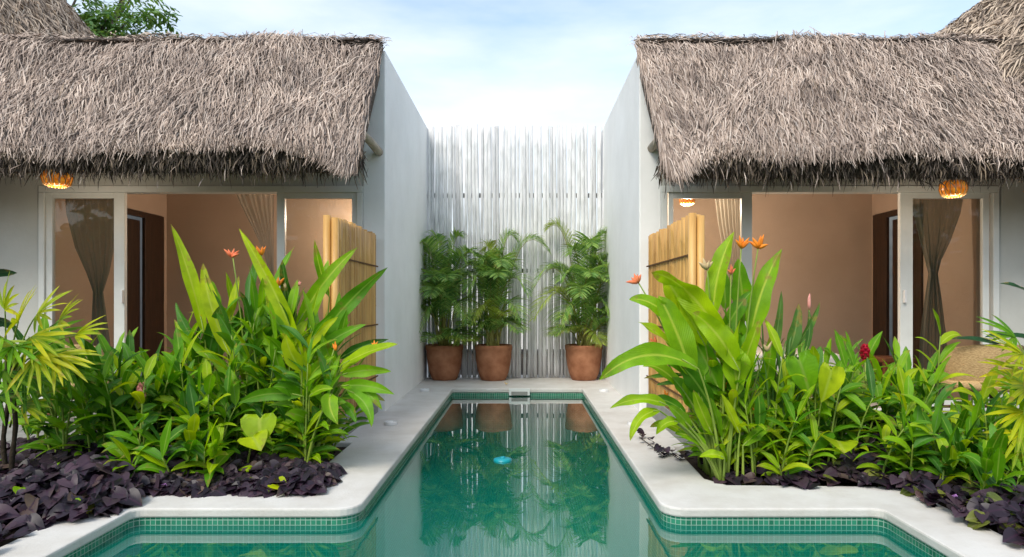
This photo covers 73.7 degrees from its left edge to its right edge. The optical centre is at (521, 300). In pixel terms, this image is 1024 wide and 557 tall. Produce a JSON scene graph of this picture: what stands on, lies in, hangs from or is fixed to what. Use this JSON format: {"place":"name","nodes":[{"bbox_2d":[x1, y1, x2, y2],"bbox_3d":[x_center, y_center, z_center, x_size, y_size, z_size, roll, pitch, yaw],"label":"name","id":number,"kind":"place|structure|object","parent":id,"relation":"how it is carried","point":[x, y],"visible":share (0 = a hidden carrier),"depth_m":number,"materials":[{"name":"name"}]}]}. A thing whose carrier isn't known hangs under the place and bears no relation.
{"place":"outdoors","nodes":[
{"label":"outdoors","id":0,"kind":"place"},
{"bbox_2d":[0,411,95,444],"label":"patio","id":1,"kind":"structure","parent":0,"point":[22,434],"depth_m":5.33,"materials":[{"name":"grey concrete"}]},
{"bbox_2d":[0,269,15,327],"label":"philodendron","id":2,"kind":"object","parent":1,"relation":"on","point":[4,272],"visible":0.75,"depth_m":5.49,"materials":[{"name":"green plant"}]},
{"bbox_2d":[30,344,115,414],"bbox_3d":[-3.726,0.688,5.700,0.616,0.682,0.580,0,0,0],"label":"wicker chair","id":3,"kind":"object","parent":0,"point":[77,346],"visible":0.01,"depth_m":5.49,"materials":[{"name":"wicker"}]},
{"bbox_2d":[0,375,1023,556],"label":"pool deck","id":4,"kind":"structure","parent":0,"point":[368,458],"depth_m":3.61,"materials":[{"name":"white concrete"}]},
{"bbox_2d":[323,215,377,438],"bbox_3d":[-1.400,0.222,5.690,0.116,1.697,1.412,0,0,0],"label":"bamboo screen","id":5,"kind":"object","parent":4,"relation":"on","point":[341,237],"visible":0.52,"depth_m":5.50,"materials":[{"name":"beige wood"}]},
{"bbox_2d":[384,420,396,425],"bbox_3d":[-1.102,1.023,5.736,0.112,0.032,0.112,0,0,0],"label":"deck light","id":6,"kind":"object","parent":4,"relation":"on","point":[390,422],"visible":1,"depth_m":5.70,"materials":[{"name":"white plastic"}]},
{"bbox_2d":[420,388,429,391],"bbox_3d":[-1.118,1.023,7.857,0.112,0.032,0.112,0,0,0],"label":"deck light","id":7,"kind":"object","parent":4,"relation":"on","point":[424,389],"visible":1,"depth_m":7.81,"materials":[{"name":"white plastic"}]},
{"bbox_2d":[419,227,484,380],"bbox_3d":[-1.023,0.041,8.857,1.223,1.993,0.844,0,0,0],"label":"potted palm","id":8,"kind":"object","parent":4,"relation":"on","point":[444,358],"visible":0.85,"depth_m":8.82,"materials":[{"name":"plant"}]},
{"bbox_2d":[452,228,550,380],"bbox_3d":[-0.270,0.036,8.851,1.332,2.005,0.832,0,0,0],"label":"potted palm","id":9,"kind":"object","parent":4,"relation":"on","point":[492,354],"visible":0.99,"depth_m":8.80,"materials":[{"name":"plant"}]},
{"bbox_2d":[64,393,946,556],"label":"pool basin","id":10,"kind":"object","parent":4,"relation":"in","point":[517,517],"visible":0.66,"depth_m":3.88,"materials":[{"name":"green tile"}]},
{"bbox_2d":[427,124,603,377],"bbox_3d":[-0.070,-0.675,9.273,2.424,3.422,0.125,0,0,0],"label":"bamboo fence","id":11,"kind":"object","parent":4,"relation":"on","point":[520,220],"visible":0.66,"depth_m":9.23,"materials":[{"name":"white wood"}]},
{"bbox_2d":[509,388,529,395],"bbox_3d":[-0.029,1.077,8.057,0.249,0.082,0.035,0,0,0],"label":"pool skimmer","id":12,"kind":"object","parent":4,"relation":"attached to","point":[519,391],"visible":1,"depth_m":8.04,"materials":[{"name":"white plastic"}]},
{"bbox_2d":[529,218,609,380],"bbox_3d":[0.747,-0.027,8.854,1.358,2.130,0.873,0,0,0],"label":"potted palm","id":13,"kind":"object","parent":4,"relation":"on","point":[583,358],"visible":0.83,"depth_m":8.83,"materials":[{"name":"plant"}]},
{"bbox_2d":[646,213,704,452],"bbox_3d":[1.220,0.229,5.570,0.116,1.682,1.652,0,0,0],"label":"bamboo screen","id":14,"kind":"object","parent":4,"relation":"on","point":[676,249],"visible":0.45,"depth_m":5.25,"materials":[{"name":"beige wood"}]},
{"bbox_2d":[0,354,1023,546],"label":"ground","id":15,"kind":"structure","parent":0,"point":[693,462],"depth_m":4.04,"materials":[{"name":"soil"}]},
{"bbox_2d":[0,272,106,470],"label":"fan palm","id":16,"kind":"object","parent":15,"relation":"on","point":[22,374],"visible":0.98,"depth_m":3.81,"materials":[{"name":"green plant"}]},
{"bbox_2d":[0,313,163,459],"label":"ginger plant","id":17,"kind":"object","parent":15,"relation":"on","point":[56,430],"visible":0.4,"depth_m":4.16,"materials":[{"name":"green plant"}]},
{"bbox_2d":[66,0,182,37],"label":"tree","id":18,"kind":"object","parent":15,"relation":"on","point":[109,22],"visible":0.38,"depth_m":13.65,"materials":[{"name":"green plant"}]},
{"bbox_2d":[69,338,255,486],"bbox_3d":[-2.187,0.659,4.219,1.234,0.836,1.247,0,0,0],"label":"ginger plant","id":19,"kind":"object","parent":15,"relation":"on","point":[161,436],"visible":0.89,"depth_m":4.02,"materials":[{"name":"green plant"}]},
{"bbox_2d":[0,430,346,541],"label":"sweet potato vine","id":20,"kind":"object","parent":15,"relation":"on","point":[47,489],"visible":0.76,"depth_m":3.64,"materials":[{"name":"purple plant"}]},
{"bbox_2d":[0,0,427,410],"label":"bungalow","id":21,"kind":"object","parent":15,"relation":"on","point":[155,138],"visible":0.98,"depth_m":6.41,"materials":[{"name":"grey plant"}]},
{"bbox_2d":[40,169,73,187],"bbox_3d":[-3.915,-1.268,5.750,0.242,0.623,0.242,0,0,0],"label":"pendant lamp","id":22,"kind":"object","parent":21,"relation":"hanging from","point":[55,183],"visible":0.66,"depth_m":5.68,"materials":[{"name":"wicker"}]},
{"bbox_2d":[65,199,113,394],"bbox_3d":[-4.206,-0.090,6.660,0.525,2.041,0.054,0,0,0],"label":"curtain","id":23,"kind":"object","parent":21,"relation":"hanging from","point":[91,223],"visible":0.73,"depth_m":6.66,"materials":[{"name":"brown fabric"}]},
{"bbox_2d":[127,208,163,368],"bbox_3d":[-4.597,-0.025,8.130,0.145,2.070,1.020,0,0,0],"label":"interior door","id":24,"kind":"structure","parent":21,"relation":"in","point":[152,225],"depth_m":8.23,"materials":[{"name":"brown wood"}]},
{"bbox_2d":[38,186,362,400],"bbox_3d":[-3.020,-0.020,6.463,3.043,2.120,0.135,0,0,0],"label":"sliding door","id":25,"kind":"structure","parent":21,"relation":"in","point":[46,197],"depth_m":6.43,"materials":[{"name":"white glass"}]},
{"bbox_2d":[236,194,273,276],"bbox_3d":[-2.616,-0.151,6.680,0.424,1.926,0.054,0,0,0],"label":"curtain","id":26,"kind":"object","parent":21,"relation":"hanging from","point":[258,209],"visible":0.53,"depth_m":6.68,"materials":[{"name":"beige fabric"}]},
{"bbox_2d":[158,365,351,459],"bbox_3d":[-1.735,0.734,4.454,1.232,0.688,0.887,0,0,0],"label":"ginger plant","id":27,"kind":"object","parent":15,"relation":"on","point":[269,442],"visible":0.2,"depth_m":4.23,"materials":[{"name":"green plant"}]},
{"bbox_2d":[237,413,276,462],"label":"arrowhead plant","id":28,"kind":"object","parent":15,"relation":"on","point":[257,430],"visible":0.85,"depth_m":3.98,"materials":[{"name":"green plant"}]},
{"bbox_2d":[153,225,387,451],"bbox_3d":[-1.794,0.282,4.622,1.827,1.591,1.094,0,0,0],"label":"heliconia plant","id":29,"kind":"object","parent":15,"relation":"on","point":[249,343],"visible":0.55,"depth_m":4.43,"materials":[{"name":"green plant"}]},
{"bbox_2d":[238,310,396,462],"bbox_3d":[-1.236,0.567,4.407,0.984,1.022,0.961,0,0,0],"label":"ginger plant","id":30,"kind":"object","parent":15,"relation":"on","point":[363,394],"visible":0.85,"depth_m":4.12,"materials":[{"name":"green plant"}]},
{"bbox_2d":[599,232,831,484],"bbox_3d":[1.182,0.327,4.170,1.512,1.504,0.899,0,0,0],"label":"heliconia plant","id":31,"kind":"object","parent":15,"relation":"on","point":[700,336],"visible":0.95,"depth_m":3.98,"materials":[{"name":"green plant"}]},
{"bbox_2d":[673,399,847,485],"bbox_3d":[1.531,0.825,4.180,0.928,0.505,0.851,0,0,-22],"label":"ginger plant","id":32,"kind":"object","parent":15,"relation":"on","point":[792,459],"visible":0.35,"depth_m":4.01,"materials":[{"name":"green plant"}]},
{"bbox_2d":[754,291,841,460],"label":"spider lily","id":33,"kind":"object","parent":15,"relation":"on","point":[796,336],"visible":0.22,"depth_m":4.38,"materials":[{"name":"green plant"}]},
{"bbox_2d":[601,0,1023,410],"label":"bungalow","id":34,"kind":"object","parent":15,"relation":"on","point":[826,160],"visible":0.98,"depth_m":6.40,"materials":[{"name":"grey plant"}]},
{"bbox_2d":[679,199,695,205],"bbox_3d":[1.719,-1.401,7.100,0.171,0.818,0.171,0,0,0],"label":"pendant lamp","id":35,"kind":"object","parent":34,"relation":"hanging from","point":[686,202],"visible":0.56,"depth_m":7.05,"materials":[{"name":"wicker"}]},
{"bbox_2d":[715,199,739,308],"bbox_3d":[2.020,-0.151,6.660,0.296,1.920,0.054,0,0,0],"label":"curtain","id":36,"kind":"object","parent":34,"relation":"hanging from","point":[728,214],"visible":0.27,"depth_m":6.66,"materials":[{"name":"beige fabric"}]},
{"bbox_2d":[661,186,998,409],"bbox_3d":[2.897,-0.020,6.463,3.171,2.120,0.135,0,0,0],"label":"sliding door","id":37,"kind":"structure","parent":34,"relation":"in","point":[989,199],"depth_m":6.43,"materials":[{"name":"white glass"}]},
{"bbox_2d":[873,209,922,380],"bbox_3d":[4.428,-0.025,7.965,0.145,2.070,1.030,0,0,0],"label":"interior door","id":38,"kind":"structure","parent":34,"relation":"in","point":[880,221],"depth_m":8.16,"materials":[{"name":"brown wood"}]},
{"bbox_2d":[913,199,962,395],"bbox_3d":[4.070,-0.090,6.660,0.519,2.041,0.054,0,0,0],"label":"curtain","id":39,"kind":"object","parent":34,"relation":"hanging from","point":[936,220],"visible":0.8,"depth_m":6.66,"materials":[{"name":"brown fabric"}]},
{"bbox_2d":[938,179,968,197],"bbox_3d":[3.634,-1.226,5.750,0.222,0.708,0.222,0,0,0],"label":"pendant lamp","id":40,"kind":"object","parent":34,"relation":"hanging from","point":[951,192],"visible":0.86,"depth_m":5.68,"materials":[{"name":"wicker"}]},
{"bbox_2d":[778,350,858,459],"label":"arrowhead plant","id":41,"kind":"object","parent":15,"relation":"on","point":[806,364],"visible":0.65,"depth_m":4.06,"materials":[{"name":"green plant"}]},
{"bbox_2d":[637,414,1023,544],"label":"sweet potato vine","id":42,"kind":"object","parent":15,"relation":"on","point":[1003,509],"visible":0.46,"depth_m":3.71,"materials":[{"name":"purple plant"}]},
{"bbox_2d":[795,329,955,463],"bbox_3d":[2.345,0.626,4.530,1.295,0.901,1.073,0,0,0],"label":"ginger plant","id":43,"kind":"object","parent":15,"relation":"on","point":[851,400],"visible":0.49,"depth_m":4.34,"materials":[{"name":"green plant"}]},
{"bbox_2d":[877,309,997,434],"bbox_3d":[2.599,0.560,4.268,0.631,1.032,0.372,0,0,0],"label":"ginger plant","id":44,"kind":"object","parent":15,"relation":"on","point":[984,392],"visible":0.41,"depth_m":4.15,"materials":[{"name":"green plant"}]},
{"bbox_2d":[853,375,1023,493],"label":"ginger plant","id":45,"kind":"object","parent":15,"relation":"on","point":[963,446],"visible":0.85,"depth_m":3.78,"materials":[{"name":"green plant"}]},
{"bbox_2d":[976,315,1023,471],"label":"fan palm","id":46,"kind":"object","parent":15,"relation":"on","point":[1015,374],"visible":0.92,"depth_m":3.76,"materials":[{"name":"green plant"}]},
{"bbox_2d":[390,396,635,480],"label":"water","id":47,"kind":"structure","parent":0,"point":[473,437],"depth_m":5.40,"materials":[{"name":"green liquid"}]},
{"bbox_2d":[494,456,511,461],"bbox_3d":[-0.136,1.129,4.830,0.132,0.057,0.132,0,0,0],"label":"pool float","id":48,"kind":"object","parent":47,"relation":"on","point":[502,459],"visible":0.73,"depth_m":4.80,"materials":[{"name":"teal plastic"}]},
{"bbox_2d":[438,234,597,348],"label":"garden wall","id":49,"kind":"structure","parent":0,"point":[522,294],"depth_m":15.00,"materials":[{"name":"white paint"}]},
{"bbox_2d":[67,0,979,233],"label":"sky","id":50,"kind":"structure","parent":0,"point":[483,63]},
{"bbox_2d":[717,347,840,391],"bbox_3d":[2.585,0.735,7.920,1.730,0.550,1.200,0,0,0],"label":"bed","id":51,"kind":"object","parent":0,"point":[758,350],"visible":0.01,"depth_m":7.33,"materials":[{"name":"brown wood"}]},
{"bbox_2d":[870,356,916,394],"bbox_3d":[3.904,0.800,7.200,0.340,0.420,0.340,0,0,0],"label":"stool","id":52,"kind":"object","parent":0,"point":[888,359],"visible":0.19,"depth_m":7.04,"materials":[{"name":"brown wood"}]},
{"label":"patio","id":53,"kind":"structure","parent":0,"visible":0},
{"bbox_2d":[941,344,1023,410],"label":"wicker chair","id":54,"kind":"object","parent":53,"relation":"on","point":[967,359],"visible":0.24,"depth_m":5.51,"materials":[{"name":"wicker"}]},
{"bbox_2d":[952,282,1023,367],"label":"philodendron","id":55,"kind":"object","parent":53,"relation":"on","point":[981,339],"visible":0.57,"depth_m":5.51,"materials":[{"name":"green plant"}]}
]}

